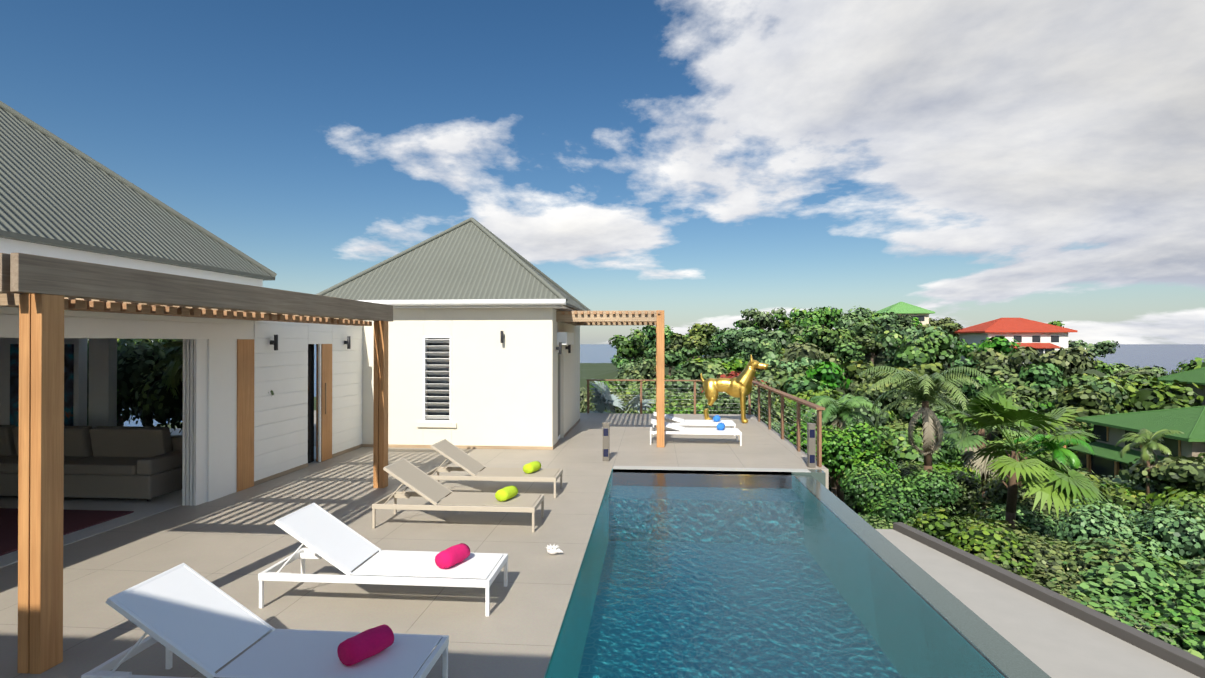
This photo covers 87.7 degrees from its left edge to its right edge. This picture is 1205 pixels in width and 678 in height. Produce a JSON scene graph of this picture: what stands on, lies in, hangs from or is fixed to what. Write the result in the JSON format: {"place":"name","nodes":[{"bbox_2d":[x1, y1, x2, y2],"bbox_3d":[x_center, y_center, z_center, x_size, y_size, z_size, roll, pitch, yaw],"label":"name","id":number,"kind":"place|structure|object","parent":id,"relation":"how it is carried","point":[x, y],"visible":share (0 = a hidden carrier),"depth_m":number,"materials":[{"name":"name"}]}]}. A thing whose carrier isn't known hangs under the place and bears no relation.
{"place":"outdoors","nodes":[
{"label":"outdoors","id":0,"kind":"place"},
{"bbox_2d":[0,508,133,555],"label":"rug","id":1,"kind":"object","parent":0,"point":[75,520],"depth_m":7.92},
{"bbox_2d":[0,338,181,567],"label":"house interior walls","id":2,"kind":"structure","parent":0,"point":[102,408],"depth_m":11.68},
{"bbox_2d":[0,425,182,500],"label":"living room sofa","id":3,"kind":"object","parent":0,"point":[129,462],"visible":0.67,"depth_m":9.26,"materials":[{"name":"fabric"}]},
{"bbox_2d":[0,238,262,286],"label":"fascia board","id":4,"kind":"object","parent":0,"point":[8,246],"depth_m":8.39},
{"bbox_2d":[0,101,276,280],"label":"house roof","id":5,"kind":"structure","parent":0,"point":[56,191],"depth_m":9.00,"materials":[{"name":"metal"}]},
{"bbox_2d":[10,344,73,426],"bbox_3d":[-10.500,0.996,11.748,1.250,1.800,0.038,0,0,5],"label":"window","id":6,"kind":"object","parent":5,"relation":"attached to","point":[68,381],"visible":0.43,"depth_m":11.72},
{"bbox_2d":[0,410,828,677],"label":"deck terrace","id":7,"kind":"structure","parent":0,"point":[233,545],"depth_m":6.92,"materials":[{"name":"tile"}]},
{"bbox_2d":[0,307,362,505],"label":"wall","id":8,"kind":"structure","parent":7,"relation":"on","point":[244,428],"depth_m":9.88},
{"bbox_2d":[0,253,392,673],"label":"pergola","id":9,"kind":"object","parent":7,"relation":"on","point":[42,293],"visible":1,"depth_m":4.44,"materials":[{"name":"brown wood"}]},
{"bbox_2d":[153,341,273,394],"bbox_3d":[-6.445,1.211,10.410,1.633,2.361,1.314,0,0,-40],"label":"indoor basket palm","id":10,"kind":"object","parent":7,"relation":"on","point":[179,371],"visible":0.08,"depth_m":10.10,"materials":[{"name":"green plant"}]},
{"bbox_2d":[81,563,448,677],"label":"white lounger","id":11,"kind":"object","parent":7,"relation":"on","point":[196,620],"visible":1,"depth_m":3.96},
{"bbox_2d":[337,624,393,665],"bbox_3d":[-1.486,1.922,3.949,0.284,0.150,0.340,0,0,5],"label":"rolled towel","id":12,"kind":"object","parent":11,"relation":"on","point":[361,646],"visible":1,"depth_m":3.88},
{"bbox_2d":[258,503,507,616],"bbox_3d":[-1.921,1.939,5.640,2.020,0.749,0.680,0,0,5],"label":"white lounger","id":13,"kind":"object","parent":7,"relation":"on","point":[319,532],"visible":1,"depth_m":5.51,"materials":[{"name":"fabric"}]},
{"bbox_2d":[435,543,469,568],"bbox_3d":[-1.332,1.930,5.592,0.253,0.150,0.336,0,0,5],"label":"rolled towel","id":14,"kind":"object","parent":13,"relation":"on","point":[452,556],"visible":1,"depth_m":5.49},
{"bbox_2d":[372,458,543,532],"bbox_3d":[-1.793,1.951,7.947,2.020,0.749,0.680,0,0,5],"label":"lounge chair","id":15,"kind":"object","parent":7,"relation":"on","point":[419,482],"visible":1,"depth_m":7.79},
{"bbox_2d":[358,299,579,449],"bbox_3d":[-3.354,0.776,15.858,5.630,3.182,5.395,0,0,5],"label":"house trim","id":16,"kind":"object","parent":7,"relation":"on","point":[439,378],"visible":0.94,"depth_m":13.58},
{"bbox_2d":[362,305,579,446],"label":"wall","id":17,"kind":"structure","parent":7,"relation":"on","point":[505,393],"depth_m":13.51,"materials":[{"name":"paint"}]},
{"bbox_2d":[316,217,590,310],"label":"roof","id":18,"kind":"structure","parent":17,"relation":"on","point":[471,258],"depth_m":14.13,"materials":[{"name":"metal"}]},
{"bbox_2d":[426,439,562,497],"bbox_3d":[-1.659,1.960,9.601,2.020,0.749,0.680,0,0,5],"label":"lounge chair","id":19,"kind":"object","parent":7,"relation":"on","point":[463,460],"visible":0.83,"depth_m":9.45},
{"bbox_2d":[556,310,664,446],"bbox_3d":[0.295,0.875,15.383,2.380,2.980,3.400,0,0,5],"label":"pergola","id":20,"kind":"object","parent":7,"relation":"on","point":[634,317],"visible":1,"depth_m":13.73,"materials":[{"name":"brown wood"}]},
{"bbox_2d":[653,412,735,435],"bbox_3d":[2.270,2.111,15.733,2.020,0.510,0.680,0,0,5],"label":"white lounger","id":21,"kind":"object","parent":7,"relation":"on","point":[731,423],"visible":0.73,"depth_m":15.46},
{"bbox_2d":[650,418,741,445],"bbox_3d":[2.089,2.104,14.243,2.020,0.510,0.680,0,0,5],"label":"white lounger","id":22,"kind":"object","parent":7,"relation":"on","point":[708,431],"visible":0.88,"depth_m":13.98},
{"bbox_2d":[586,379,824,466],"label":"deck railing","id":23,"kind":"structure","parent":7,"relation":"on","point":[818,408],"depth_m":15.51,"materials":[{"name":"brown wood"}]},
{"bbox_2d":[700,355,768,422],"bbox_3d":[3.754,1.401,17.901,1.908,1.956,0.480,0,0,15],"label":"gold dog statue","id":24,"kind":"object","parent":7,"relation":"on","point":[740,386],"visible":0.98,"depth_m":17.75,"materials":[{"name":"paint"}]},
{"bbox_2d":[544,469,1004,677],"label":"pool shell","id":25,"kind":"object","parent":7,"relation":"in","point":[724,667],"visible":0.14,"depth_m":7.66},
{"bbox_2d":[613,466,809,488],"bbox_3d":[1.933,2.491,11.312,3.496,0.304,0.276,0,0,5],"label":"pool coping","id":26,"kind":"object","parent":25,"relation":"on","point":[783,471],"visible":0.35,"depth_m":11.21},
{"bbox_2d":[0,0,1204,343],"label":"sky","id":27,"kind":"structure","parent":0,"point":[968,162],"materials":[{"name":"blue"}]},
{"bbox_2d":[155,345,1106,527],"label":"terrain hillside","id":28,"kind":"structure","parent":0,"point":[598,370],"depth_m":119.27,"materials":[{"name":"plant"}]},
{"bbox_2d":[581,385,655,413],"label":"tree","id":29,"kind":"object","parent":28,"relation":"on","point":[617,409],"visible":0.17,"depth_m":25.98,"materials":[{"name":"green plant"}]},
{"bbox_2d":[586,378,655,412],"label":"tree","id":30,"kind":"object","parent":28,"relation":"on","point":[606,396],"visible":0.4,"depth_m":21.30,"materials":[{"name":"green plant"}]},
{"bbox_2d":[608,334,644,363],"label":"tree","id":31,"kind":"object","parent":28,"relation":"on","point":[635,341],"visible":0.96,"depth_m":119.17,"materials":[{"name":"green plant"}]},
{"bbox_2d":[615,358,655,383],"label":"tree","id":32,"kind":"object","parent":28,"relation":"on","point":[644,370],"visible":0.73,"depth_m":95.04,"materials":[{"name":"green plant"}]},
{"bbox_2d":[639,347,699,375],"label":"tree","id":33,"kind":"object","parent":28,"relation":"on","point":[672,359],"visible":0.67,"depth_m":107.83,"materials":[{"name":"green plant"}]},
{"bbox_2d":[634,391,714,413],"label":"tree","id":34,"kind":"object","parent":28,"relation":"on","point":[701,398],"visible":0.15,"depth_m":56.98,"materials":[{"name":"green plant"}]},
{"bbox_2d":[668,334,710,359],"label":"tree","id":35,"kind":"object","parent":28,"relation":"on","point":[698,342],"visible":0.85,"depth_m":114.03,"materials":[{"name":"green plant"}]},
{"bbox_2d":[664,374,720,395],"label":"tree","id":36,"kind":"object","parent":28,"relation":"on","point":[683,386],"visible":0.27,"depth_m":72.98,"materials":[{"name":"green plant"}]},
{"bbox_2d":[681,360,728,385],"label":"tree","id":37,"kind":"object","parent":28,"relation":"on","point":[695,370],"visible":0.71,"depth_m":79.38,"materials":[{"name":"green plant"}]},
{"bbox_2d":[718,328,758,357],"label":"tree","id":38,"kind":"object","parent":28,"relation":"on","point":[730,338],"visible":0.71,"depth_m":106.20,"materials":[{"name":"green plant"}]},
{"bbox_2d":[706,377,808,434],"bbox_3d":[6.171,3.772,26.072,4.009,4.210,4.837,0,0,2],"label":"tree","id":39,"kind":"object","parent":28,"relation":"on","point":[727,408],"visible":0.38,"depth_m":24.50,"materials":[{"name":"green plant"}]},
{"bbox_2d":[742,338,782,372],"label":"tree","id":40,"kind":"object","parent":28,"relation":"on","point":[761,349],"visible":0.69,"depth_m":91.84,"materials":[{"name":"green plant"}]},
{"bbox_2d":[738,307,786,331],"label":"tree","id":41,"kind":"object","parent":28,"relation":"on","point":[762,320],"visible":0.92,"depth_m":142.51,"materials":[{"name":"green plant"}]},
{"bbox_2d":[736,329,792,349],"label":"tree","id":42,"kind":"object","parent":28,"relation":"on","point":[781,337],"visible":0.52,"depth_m":101.22,"materials":[{"name":"green plant"}]},
{"bbox_2d":[755,365,814,384],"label":"tree","id":43,"kind":"object","parent":28,"relation":"on","point":[783,375],"visible":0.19,"depth_m":79.34,"materials":[{"name":"green plant"}]},
{"bbox_2d":[758,357,821,374],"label":"tree","id":44,"kind":"object","parent":28,"relation":"on","point":[789,366],"visible":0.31,"depth_m":83.30,"materials":[{"name":"green plant"}]},
{"bbox_2d":[781,376,829,394],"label":"tree","id":45,"kind":"object","parent":28,"relation":"on","point":[796,386],"visible":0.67,"depth_m":70.08,"materials":[{"name":"green plant"}]},
{"bbox_2d":[774,341,842,369],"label":"tree","id":46,"kind":"object","parent":28,"relation":"on","point":[814,351],"visible":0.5,"depth_m":88.71,"materials":[{"name":"green plant"}]},
{"bbox_2d":[772,388,844,415],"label":"tree","id":47,"kind":"object","parent":28,"relation":"on","point":[806,395],"visible":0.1,"depth_m":63.39,"materials":[{"name":"green plant"}]},
{"bbox_2d":[789,306,842,328],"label":"tree","id":48,"kind":"object","parent":28,"relation":"on","point":[819,317],"visible":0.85,"depth_m":121.70,"materials":[{"name":"green plant"}]},
{"bbox_2d":[802,361,852,393],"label":"tree","id":49,"kind":"object","parent":28,"relation":"on","point":[828,373],"visible":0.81,"depth_m":72.94,"materials":[{"name":"green plant"}]},
{"bbox_2d":[797,326,858,352],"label":"tree","id":50,"kind":"object","parent":28,"relation":"on","point":[828,338],"visible":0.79,"depth_m":96.72,"materials":[{"name":"green plant"}]},
{"bbox_2d":[801,393,881,501],"bbox_3d":[9.831,4.993,26.259,4.090,5.279,3.549,0,0,-43],"label":"feather palm","id":51,"kind":"object","parent":28,"relation":"on","point":[833,408],"visible":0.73,"depth_m":26.04,"materials":[{"name":"green plant"}]},
{"bbox_2d":[820,341,866,379],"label":"tree","id":52,"kind":"object","parent":28,"relation":"on","point":[849,353],"visible":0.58,"depth_m":90.55,"materials":[{"name":"green plant"}]},
{"bbox_2d":[784,419,903,496],"bbox_3d":[8.661,4.951,23.222,3.995,3.875,3.997,0,0,-16],"label":"bush","id":53,"kind":"object","parent":28,"relation":"on","point":[845,450],"visible":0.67,"depth_m":22.60,"materials":[{"name":"green plant"}]},
{"bbox_2d":[801,396,891,432],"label":"tree","id":54,"kind":"object","parent":28,"relation":"on","point":[868,413],"visible":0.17,"depth_m":52.14,"materials":[{"name":"green plant"}]},
{"bbox_2d":[832,306,871,337],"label":"tree","id":55,"kind":"object","parent":28,"relation":"on","point":[854,317],"visible":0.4,"depth_m":111.80,"materials":[{"name":"green plant"}]},
{"bbox_2d":[848,319,896,357],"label":"tree","id":56,"kind":"object","parent":28,"relation":"on","point":[865,328],"visible":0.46,"depth_m":107.15,"materials":[{"name":"green plant"}]},
{"bbox_2d":[851,379,909,409],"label":"tree","id":57,"kind":"object","parent":28,"relation":"on","point":[862,389],"visible":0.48,"depth_m":64.62,"materials":[{"name":"green plant"}]},
{"bbox_2d":[841,360,949,382],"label":"tree","id":58,"kind":"object","parent":28,"relation":"on","point":[924,368],"visible":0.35,"depth_m":75.96,"materials":[{"name":"green plant"}]},
{"bbox_2d":[839,464,964,528],"bbox_3d":[8.789,5.183,18.430,3.372,2.829,2.795,0,0,-10],"label":"bush","id":59,"kind":"object","parent":28,"relation":"on","point":[893,502],"visible":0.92,"depth_m":18.01,"materials":[{"name":"green plant"}]},
{"bbox_2d":[848,424,962,466],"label":"bush","id":60,"kind":"object","parent":28,"relation":"on","point":[905,451],"visible":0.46,"depth_m":45.84,"materials":[{"name":"green plant"}]},
{"bbox_2d":[875,330,960,370],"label":"tree","id":61,"kind":"object","parent":28,"relation":"on","point":[923,350],"visible":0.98,"depth_m":83.16,"materials":[{"name":"green plant"}]},
{"bbox_2d":[858,366,989,513],"bbox_3d":[11.452,4.034,22.497,4.103,6.191,5.125,0,0,29],"label":"royal palm","id":62,"kind":"object","parent":28,"relation":"on","point":[925,390],"visible":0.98,"depth_m":22.31,"materials":[{"name":"green plant"}]},
{"bbox_2d":[882,392,971,420],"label":"tree","id":63,"kind":"object","parent":28,"relation":"on","point":[909,408],"visible":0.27,"depth_m":60.94,"materials":[{"name":"green plant"}]},
{"bbox_2d":[884,460,981,515],"bbox_3d":[13.865,7.116,26.540,4.505,3.577,3.734,0,0,43],"label":"bush","id":64,"kind":"object","parent":28,"relation":"on","point":[970,487],"visible":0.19,"depth_m":25.41,"materials":[{"name":"green plant"}]},
{"bbox_2d":[881,507,1040,579],"bbox_3d":[8.535,5.372,14.549,3.017,2.895,3.878,0,0,-25],"label":"bush","id":65,"kind":"object","parent":28,"relation":"on","point":[940,525],"visible":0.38,"depth_m":13.77,"materials":[{"name":"green plant"}]},
{"bbox_2d":[934,383,1036,517],"bbox_3d":[14.816,5.117,24.394,3.695,6.932,3.546,0,0,10],"label":"fan palm","id":66,"kind":"object","parent":28,"relation":"on","point":[976,442],"visible":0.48,"depth_m":24.05,"materials":[{"name":"green plant"}]},
{"bbox_2d":[957,374,1016,398],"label":"tree","id":67,"kind":"object","parent":28,"relation":"on","point":[968,390],"visible":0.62,"depth_m":70.21,"materials":[{"name":"green plant"}]},
{"bbox_2d":[965,336,1020,381],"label":"tree","id":68,"kind":"object","parent":28,"relation":"on","point":[1003,344],"visible":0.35,"depth_m":86.48,"materials":[{"name":"green plant"}]},
{"bbox_2d":[967,347,1041,376],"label":"tree","id":69,"kind":"object","parent":28,"relation":"on","point":[991,355],"visible":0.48,"depth_m":76.58,"materials":[{"name":"green plant"}]},
{"bbox_2d":[967,468,1072,530],"bbox_3d":[14.505,6.556,22.038,3.852,3.820,3.850,0,0,2],"label":"bush","id":70,"kind":"object","parent":28,"relation":"on","point":[995,492],"visible":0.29,"depth_m":21.32,"materials":[{"name":"green plant"}]},
{"bbox_2d":[976,362,1063,400],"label":"tree","id":71,"kind":"object","parent":28,"relation":"on","point":[1003,375],"visible":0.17,"depth_m":74.15,"materials":[{"name":"green plant"}]},
{"bbox_2d":[959,332,1085,362],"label":"house","id":72,"kind":"structure","parent":28,"relation":"on","point":[1059,339],"depth_m":106.41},
{"bbox_2d":[954,318,1077,332],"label":"roof","id":73,"kind":"structure","parent":72,"relation":"on","point":[1010,325],"depth_m":107.87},
{"bbox_2d":[979,499,1071,536],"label":"bush","id":74,"kind":"object","parent":28,"relation":"on","point":[1027,519],"visible":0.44,"depth_m":20.11,"materials":[{"name":"green plant"}]},
{"bbox_2d":[944,391,1115,529],"bbox_3d":[12.109,4.334,18.342,3.842,5.715,4.412,0,0,15],"label":"fan palm","id":75,"kind":"object","parent":28,"relation":"on","point":[1058,487],"visible":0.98,"depth_m":17.46,"materials":[{"name":"green plant"}]},
{"bbox_2d":[966,540,1093,595],"bbox_3d":[8.752,5.481,12.756,3.497,2.378,2.720,0,0,4],"label":"bush","id":76,"kind":"object","parent":28,"relation":"on","point":[1054,567],"visible":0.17,"depth_m":12.80,"materials":[{"name":"green plant"}]},
{"bbox_2d":[1017,363,1070,413],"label":"tree","id":77,"kind":"object","parent":28,"relation":"on","point":[1044,376],"visible":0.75,"depth_m":71.00,"materials":[{"name":"green plant"}]},
{"bbox_2d":[1014,434,1093,471],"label":"palm","id":78,"kind":"object","parent":28,"relation":"on","point":[1056,448],"visible":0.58,"depth_m":30.75,"materials":[{"name":"green plant"}]},
{"bbox_2d":[1014,346,1098,382],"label":"tree","id":79,"kind":"object","parent":28,"relation":"on","point":[1074,360],"visible":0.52,"depth_m":78.32,"materials":[{"name":"green plant"}]},
{"bbox_2d":[1038,383,1123,420],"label":"tree","id":80,"kind":"object","parent":28,"relation":"on","point":[1089,401],"visible":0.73,"depth_m":61.33,"materials":[{"name":"green plant"}]},
{"bbox_2d":[1052,376,1129,424],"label":"tree","id":81,"kind":"object","parent":28,"relation":"on","point":[1111,388],"visible":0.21,"depth_m":63.71,"materials":[{"name":"green plant"}]},
{"bbox_2d":[1001,533,1181,598],"bbox_3d":[10.122,5.532,13.458,3.201,2.592,3.202,0,0,-31],"label":"bush","id":82,"kind":"object","parent":28,"relation":"on","point":[1080,565],"visible":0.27,"depth_m":13.10,"materials":[{"name":"green plant"}]},
{"bbox_2d":[1068,340,1119,362],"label":"tree","id":83,"kind":"object","parent":28,"relation":"on","point":[1102,348],"visible":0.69,"depth_m":106.25,"materials":[{"name":"green plant"}]},
{"bbox_2d":[1064,471,1156,516],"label":"bush","id":84,"kind":"object","parent":28,"relation":"on","point":[1135,502],"visible":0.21,"depth_m":34.42,"materials":[{"name":"green plant"}]},
{"bbox_2d":[1061,373,1159,390],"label":"tree","id":85,"kind":"object","parent":28,"relation":"on","point":[1078,379],"visible":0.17,"depth_m":73.13,"materials":[{"name":"green plant"}]},
{"bbox_2d":[1026,533,1196,598],"bbox_3d":[10.956,5.785,14.220,3.892,2.759,4.827,0,0,28],"label":"bush","id":86,"kind":"object","parent":28,"relation":"on","point":[1152,559],"visible":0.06,"depth_m":13.60,"materials":[{"name":"green plant"}]},
{"bbox_2d":[1044,540,1204,616],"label":"bush","id":87,"kind":"object","parent":28,"relation":"on","point":[1115,581],"visible":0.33,"depth_m":11.95,"materials":[{"name":"green plant"}]},
{"bbox_2d":[1048,498,1204,597],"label":"bush","id":88,"kind":"object","parent":28,"relation":"on","point":[1183,536],"visible":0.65,"depth_m":14.28,"materials":[{"name":"green plant"}]},
{"bbox_2d":[1062,424,1204,488],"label":"house","id":89,"kind":"structure","parent":28,"relation":"on","point":[1100,466],"depth_m":47.52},
{"bbox_2d":[1067,442,1176,467],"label":"roof","id":90,"kind":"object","parent":89,"relation":"on","point":[1106,451],"visible":0.43,"depth_m":47.66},
{"bbox_2d":[1075,406,1204,441],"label":"roof","id":91,"kind":"structure","parent":89,"relation":"on","point":[1189,422],"depth_m":45.77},
{"bbox_2d":[1067,590,1204,659],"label":"bush","id":92,"kind":"object","parent":28,"relation":"on","point":[1112,610],"visible":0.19,"depth_m":10.37,"materials":[{"name":"green plant"}]},
{"bbox_2d":[1087,376,1203,412],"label":"tree","id":93,"kind":"object","parent":28,"relation":"on","point":[1148,399],"visible":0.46,"depth_m":63.08,"materials":[{"name":"green plant"}]},
{"bbox_2d":[1115,428,1183,494],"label":"palm","id":94,"kind":"object","parent":28,"relation":"on","point":[1149,439],"visible":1,"depth_m":37.23,"materials":[{"name":"green plant"}]},
{"bbox_2d":[1100,607,1198,652],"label":"bush","id":95,"kind":"object","parent":28,"relation":"on","point":[1140,626],"visible":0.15,"depth_m":10.28,"materials":[{"name":"green plant"}]},
{"bbox_2d":[1109,584,1204,649],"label":"bush","id":96,"kind":"object","parent":28,"relation":"on","point":[1158,609],"visible":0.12,"depth_m":10.85,"materials":[{"name":"green plant"}]},
{"bbox_2d":[1119,455,1204,496],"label":"bush","id":97,"kind":"object","parent":28,"relation":"on","point":[1186,473],"visible":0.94,"depth_m":36.63,"materials":[{"name":"green plant"}]},
{"bbox_2d":[1144,493,1204,530],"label":"bush","id":98,"kind":"object","parent":28,"relation":"on","point":[1192,504],"visible":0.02,"depth_m":21.22,"materials":[{"name":"green plant"}]},
{"bbox_2d":[1146,486,1204,518],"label":"bush","id":99,"kind":"object","parent":28,"relation":"on","point":[1176,494],"visible":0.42,"depth_m":31.13,"materials":[{"name":"green plant"}]},
{"bbox_2d":[1158,367,1204,384],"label":"roof","id":100,"kind":"structure","parent":28,"relation":"on","point":[1196,376],"depth_m":66.12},
{"bbox_2d":[121,344,1204,426],"bbox_3d":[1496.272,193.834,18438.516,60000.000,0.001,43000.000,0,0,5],"label":"sea water","id":101,"kind":"structure","parent":0,"point":[1168,357],"depth_m":4620.83,"materials":[{"name":"blue liquid"}]},
{"bbox_2d":[548,471,1008,677],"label":"pool water","id":102,"kind":"structure","parent":0,"point":[712,485],"depth_m":6.59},
{"bbox_2d":[875,302,934,313],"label":"roof","id":103,"kind":"structure","parent":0,"point":[902,308],"depth_m":146.79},
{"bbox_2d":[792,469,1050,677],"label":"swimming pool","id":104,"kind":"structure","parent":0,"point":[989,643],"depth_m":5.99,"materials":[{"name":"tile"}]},
{"bbox_2d":[876,529,1199,677],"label":"walk path","id":105,"kind":"structure","parent":0,"point":[1051,641],"depth_m":7.72,"materials":[{"name":"concrete"}]},
{"bbox_2d":[893,522,1204,677],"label":"walk kerb","id":106,"kind":"structure","parent":105,"relation":"on","point":[1176,656],"depth_m":8.15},
{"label":"court ground","id":107,"kind":"structure","parent":0,"visible":0},
{"bbox_2d":[87,339,182,420],"bbox_3d":[-9.009,1.398,13.775,2.694,3.169,3.180,0,0,-3],"label":"tree","id":108,"kind":"object","parent":107,"relation":"on","point":[135,361],"visible":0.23,"depth_m":12.55,"materials":[{"name":"green plant"}]},
{"bbox_2d":[87,339,182,426],"bbox_3d":[-10.137,1.268,14.071,2.913,3.440,2.511,0,0,36],"label":"tree","id":109,"kind":"object","parent":107,"relation":"on","point":[125,412],"visible":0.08,"depth_m":13.26,"materials":[{"name":"green plant"}]},
{"bbox_2d":[130,364,182,433],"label":"court bush","id":110,"kind":"object","parent":107,"relation":"on","point":[162,404],"visible":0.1,"depth_m":12.31,"materials":[{"name":"green plant"}]},
{"bbox_2d":[139,339,182,396],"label":"tree","id":111,"kind":"object","parent":107,"relation":"on","point":[172,370],"visible":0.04,"depth_m":12.31,"materials":[{"name":"green plant"}]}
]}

